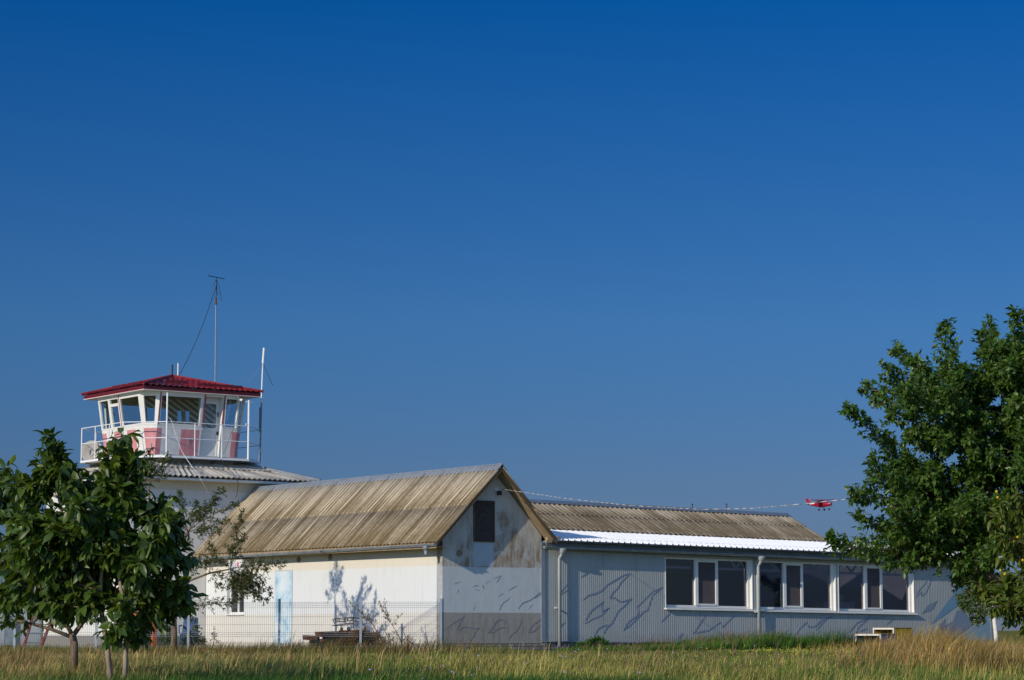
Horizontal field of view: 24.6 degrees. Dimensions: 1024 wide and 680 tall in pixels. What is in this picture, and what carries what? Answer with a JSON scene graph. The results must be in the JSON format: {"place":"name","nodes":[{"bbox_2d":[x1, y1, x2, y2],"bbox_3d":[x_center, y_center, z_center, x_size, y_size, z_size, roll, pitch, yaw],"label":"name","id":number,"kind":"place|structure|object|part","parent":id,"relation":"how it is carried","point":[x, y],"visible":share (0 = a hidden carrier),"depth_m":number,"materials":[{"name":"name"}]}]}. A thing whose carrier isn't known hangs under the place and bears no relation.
{"place":"outdoors","nodes":[
{"label":"outdoors","id":0,"kind":"place"},
{"bbox_2d":[178,618,199,648],"bbox_3d":[-8.718,7.926,63.560,0.530,0.851,0.556,0,-7,0],"label":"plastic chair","id":1,"kind":"object","parent":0,"point":[184,628],"visible":0.39,"depth_m":63.74,"materials":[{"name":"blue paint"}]},
{"bbox_2d":[332,616,358,629],"bbox_3d":[-4.315,7.504,62.297,0.873,0.390,0.324,0,-7,0],"label":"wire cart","id":2,"kind":"object","parent":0,"point":[353,617],"visible":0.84,"depth_m":62.15,"materials":[{"name":"metal"}]},
{"bbox_2d":[0,0,1023,630],"label":"sky","id":3,"kind":"structure","parent":0,"point":[632,252],"materials":[{"name":"blue"}]},
{"bbox_2d":[0,617,1023,679],"bbox_3d":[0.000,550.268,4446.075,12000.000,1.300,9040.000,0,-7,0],"label":"ground","id":4,"kind":"structure","parent":0,"point":[1012,634],"depth_m":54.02,"materials":[{"name":"green plant"}]},
{"bbox_2d":[4,615,13,646],"bbox_3d":[-13.695,7.874,64.365,0.330,1.030,0.570,0,-7,0],"label":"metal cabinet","id":5,"kind":"object","parent":4,"relation":"on","point":[8,635],"visible":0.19,"depth_m":64.08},
{"bbox_3d":[-13.695,7.868,64.111,0.230,0.900,0.014,0,-7,0],"label":"door","id":6,"kind":"part","parent":5,"relation":"part of","materials":[{"name":"white metal"}]},
{"bbox_2d":[0,454,39,622],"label":"walnut tree","id":7,"kind":"object","parent":4,"relation":"on","point":[5,500],"visible":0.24,"depth_m":36.71,"materials":[{"name":"green plant"}]},
{"bbox_2d":[0,608,40,647],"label":"annex","id":8,"kind":"object","parent":4,"relation":"on","point":[33,629],"depth_m":72.18,"materials":[{"name":"paint"}]},
{"bbox_2d":[22,616,49,646],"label":"step ladder","id":9,"kind":"object","parent":4,"relation":"on","point":[42,642],"visible":0.25,"depth_m":65.83,"materials":[{"name":"metal"}]},
{"bbox_2d":[0,561,115,673],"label":"walnut tree","id":10,"kind":"object","parent":4,"relation":"on","point":[71,635],"visible":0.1,"depth_m":39.65,"materials":[{"name":"green plant"}]},
{"bbox_2d":[0,427,208,678],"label":"walnut tree","id":11,"kind":"object","parent":4,"relation":"on","point":[75,558],"visible":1,"depth_m":33.62,"materials":[{"name":"green plant"}]},
{"bbox_2d":[159,619,170,646],"bbox_3d":[-9.079,7.569,61.932,0.478,1.297,0.725,2,-7,-19],"label":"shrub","id":12,"kind":"object","parent":4,"relation":"on","point":[168,639],"visible":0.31,"depth_m":61.90,"materials":[{"name":"green plant"}]},
{"bbox_2d":[43,363,319,647],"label":"control tower","id":13,"kind":"structure","parent":4,"relation":"on","point":[204,433],"depth_m":70.92,"materials":[{"name":"paint"}]},
{"bbox_2d":[82,441,102,459],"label":"satellite dish","id":14,"kind":"object","parent":13,"relation":"on","point":[88,452],"visible":0.66,"depth_m":72.71,"materials":[{"name":"paint"}]},
{"bbox_2d":[101,402,107,428],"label":"window","id":15,"kind":"structure","parent":13,"relation":"in","point":[105,406],"depth_m":73.09,"materials":[{"name":"white plastic"}]},
{"bbox_2d":[98,399,111,430],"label":"window","id":16,"kind":"structure","parent":13,"relation":"in","point":[99,402],"depth_m":72.59,"materials":[{"name":"white plastic"}]},
{"bbox_2d":[108,397,118,405],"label":"window","id":17,"kind":"structure","parent":13,"relation":"in","point":[110,403],"depth_m":71.91,"materials":[{"name":"white plastic"}]},
{"bbox_2d":[109,404,121,428],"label":"window","id":18,"kind":"structure","parent":13,"relation":"in","point":[111,406],"depth_m":72.01,"materials":[{"name":"white plastic"}]},
{"bbox_2d":[106,403,138,427],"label":"window","id":19,"kind":"structure","parent":13,"relation":"in","point":[106,403],"depth_m":73.25,"materials":[{"name":"white plastic"}]},
{"bbox_2d":[119,394,142,426],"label":"window","id":20,"kind":"structure","parent":13,"relation":"in","point":[130,396],"depth_m":71.14,"materials":[{"name":"white plastic"}]},
{"bbox_2d":[139,393,159,424],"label":"window","id":21,"kind":"structure","parent":13,"relation":"in","point":[142,396],"depth_m":70.43,"materials":[{"name":"white plastic"}]},
{"bbox_2d":[146,408,183,421],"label":"window","id":22,"kind":"structure","parent":13,"relation":"in","point":[146,408],"depth_m":74.72,"materials":[{"name":"white plastic"}]},
{"bbox_2d":[157,394,203,426],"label":"window","id":23,"kind":"structure","parent":13,"relation":"in","point":[202,397],"depth_m":71.00,"materials":[{"name":"white plastic"}]},
{"bbox_2d":[167,417,209,496],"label":"cable","id":24,"kind":"object","parent":13,"relation":"hanging from","point":[186,458],"visible":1,"depth_m":69.79,"materials":[{"name":"white paint"}]},
{"bbox_2d":[179,275,224,381],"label":"radio mast","id":25,"kind":"object","parent":13,"relation":"on","point":[215,323],"visible":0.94,"depth_m":76.27,"materials":[{"name":"metal"}]},
{"bbox_2d":[200,397,218,456],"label":"cab door","id":26,"kind":"structure","parent":13,"relation":"in","point":[209,447],"depth_m":71.66,"materials":[{"name":"white plastic"}]},
{"bbox_2d":[223,398,239,428],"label":"window","id":27,"kind":"structure","parent":13,"relation":"in","point":[237,403],"depth_m":71.96,"materials":[{"name":"white plastic"}]},
{"bbox_2d":[237,400,244,429],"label":"window","id":28,"kind":"structure","parent":13,"relation":"in","point":[243,402],"depth_m":72.43,"materials":[{"name":"white plastic"}]},
{"bbox_2d":[249,348,272,463],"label":"whip antenna","id":29,"kind":"object","parent":13,"relation":"on","point":[260,415],"visible":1,"depth_m":72.84,"materials":[{"name":"white paint"}]},
{"bbox_2d":[179,614,206,648],"bbox_3d":[-8.505,7.805,62.713,0.698,1.031,0.576,5,-9,-37],"label":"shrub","id":30,"kind":"object","parent":4,"relation":"on","point":[184,639],"visible":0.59,"depth_m":62.63,"materials":[{"name":"green plant"}]},
{"bbox_2d":[142,447,287,649],"bbox_3d":[-7.544,5.287,58.734,3.996,5.233,1.758,0,-7,0],"label":"plum tree","id":31,"kind":"object","parent":4,"relation":"on","point":[242,580],"visible":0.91,"depth_m":58.74,"materials":[{"name":"green plant"}]},
{"bbox_2d":[13,598,441,650],"bbox_3d":[-8.297,7.445,60.729,12.924,1.510,3.196,-3,-8,24],"label":"fence","id":32,"kind":"object","parent":4,"relation":"on","point":[19,628],"visible":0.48,"depth_m":60.26,"materials":[{"name":"metal"}]},
{"bbox_2d":[302,630,370,649],"bbox_3d":[-4.522,7.910,62.043,1.950,0.510,0.950,0,-7,0],"label":"picnic table","id":33,"kind":"object","parent":4,"relation":"on","point":[311,639],"visible":0.2,"depth_m":61.68,"materials":[{"name":"wood"}]},
{"bbox_2d":[323,627,384,648],"bbox_3d":[-4.024,7.623,60.148,1.668,0.669,0.886,0,-7,0],"label":"brush heap","id":34,"kind":"object","parent":4,"relation":"on","point":[350,639],"visible":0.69,"depth_m":60.12,"materials":[{"name":"brown plant"}]},
{"bbox_2d":[348,600,394,648],"bbox_3d":[-3.543,7.187,59.186,1.217,1.277,0.395,-1,-7,7],"label":"weed plant","id":35,"kind":"object","parent":4,"relation":"on","point":[369,619],"visible":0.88,"depth_m":59.16,"materials":[{"name":"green plant"}]},
{"bbox_2d":[194,463,557,650],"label":"gabled house","id":36,"kind":"structure","parent":4,"relation":"on","point":[464,543],"depth_m":61.94,"materials":[{"name":"paint"}]},
{"bbox_2d":[225,578,243,614],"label":"window","id":37,"kind":"structure","parent":36,"relation":"in","point":[239,612],"depth_m":68.15,"materials":[{"name":"white plastic"}]},
{"bbox_2d":[228,559,270,587],"bbox_3d":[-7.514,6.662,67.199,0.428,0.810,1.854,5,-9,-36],"label":"air conditioner","id":38,"kind":"object","parent":36,"relation":"attached to","point":[238,562],"visible":0.39,"depth_m":67.36,"materials":[{"name":"white paint"}]},
{"bbox_2d":[274,570,292,643],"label":"door","id":39,"kind":"structure","parent":36,"relation":"in","point":[283,578],"depth_m":65.82,"materials":[{"name":"paint"}]},
{"bbox_2d":[495,487,501,494],"bbox_3d":[-0.356,3.917,60.919,0.130,0.200,0.162,5,-9,-36],"label":"gable floodlight","id":40,"kind":"object","parent":36,"relation":"attached to","point":[498,492],"visible":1,"depth_m":60.87,"materials":[{"name":"metal"}]},
{"bbox_2d":[503,489,844,509],"bbox_3d":[2.720,3.163,49.019,0.016,1.557,24.808,2,-7,-14],"label":"barrier tape","id":41,"kind":"object","parent":36,"relation":"attached to","point":[687,508],"visible":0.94,"depth_m":45.60,"materials":[{"name":"plastic"}]},
{"bbox_2d":[378,598,419,647],"bbox_3d":[-2.837,7.119,58.898,1.084,1.336,0.628,0,-7,0],"label":"weed plant","id":42,"kind":"object","parent":4,"relation":"on","point":[387,615],"visible":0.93,"depth_m":58.99,"materials":[{"name":"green plant"}]},
{"bbox_2d":[212,632,931,678],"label":"wildflowers","id":43,"kind":"object","parent":4,"relation":"on","point":[697,655],"visible":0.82,"depth_m":46.15,"materials":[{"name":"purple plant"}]},
{"bbox_2d":[571,635,610,648],"bbox_3d":[2.103,7.939,61.300,1.196,0.543,0.691,0,-7,0],"label":"weed clump","id":44,"kind":"object","parent":4,"relation":"on","point":[589,642],"visible":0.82,"depth_m":61.26,"materials":[{"name":"green plant"}]},
{"bbox_2d":[529,499,1000,650],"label":"clad workshop","id":45,"kind":"structure","parent":4,"relation":"on","point":[620,574],"depth_m":66.69,"materials":[{"name":"metal"}]},
{"bbox_2d":[664,557,756,610],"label":"window","id":46,"kind":"structure","parent":45,"relation":"in","point":[705,570],"depth_m":65.09,"materials":[{"name":"white plastic"}]},
{"bbox_2d":[756,560,839,612],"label":"window","id":47,"kind":"structure","parent":45,"relation":"in","point":[791,572],"depth_m":67.01,"materials":[{"name":"white plastic"}]},
{"bbox_2d":[814,602,855,608],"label":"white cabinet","id":48,"kind":"object","parent":45,"relation":"in","point":[846,605],"visible":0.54,"depth_m":68.87,"materials":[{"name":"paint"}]},
{"bbox_2d":[838,563,917,614],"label":"window","id":49,"kind":"structure","parent":45,"relation":"in","point":[872,590],"depth_m":68.85,"materials":[{"name":"white plastic"}]},
{"bbox_2d":[855,633,896,641],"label":"open crate","id":50,"kind":"object","parent":4,"relation":"on","point":[873,635],"visible":0.41,"depth_m":65.81,"materials":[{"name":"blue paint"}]},
{"bbox_2d":[872,627,912,641],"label":"open crate","id":51,"kind":"object","parent":4,"relation":"on","point":[884,630],"visible":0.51,"depth_m":66.50,"materials":[{"name":"yellow paint"}]},
{"bbox_2d":[821,304,1023,593],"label":"pear tree","id":52,"kind":"object","parent":4,"relation":"on","point":[932,512],"visible":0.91,"depth_m":36.58,"materials":[{"name":"green plant"}]},
{"bbox_2d":[955,558,1004,643],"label":"birch tree","id":53,"kind":"object","parent":4,"relation":"on","point":[963,604],"visible":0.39,"depth_m":65.57,"materials":[{"name":"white plant"}]},
{"bbox_2d":[968,486,1023,636],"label":"peach tree","id":54,"kind":"object","parent":4,"relation":"on","point":[1007,600],"visible":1,"depth_m":24.80,"materials":[{"name":"green plant"}]},
{"bbox_2d":[806,498,834,510],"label":"aeroplane","id":55,"kind":"object","parent":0,"point":[819,503],"visible":0.88,"depth_m":628.82,"materials":[{"name":"red paint"}]}
]}

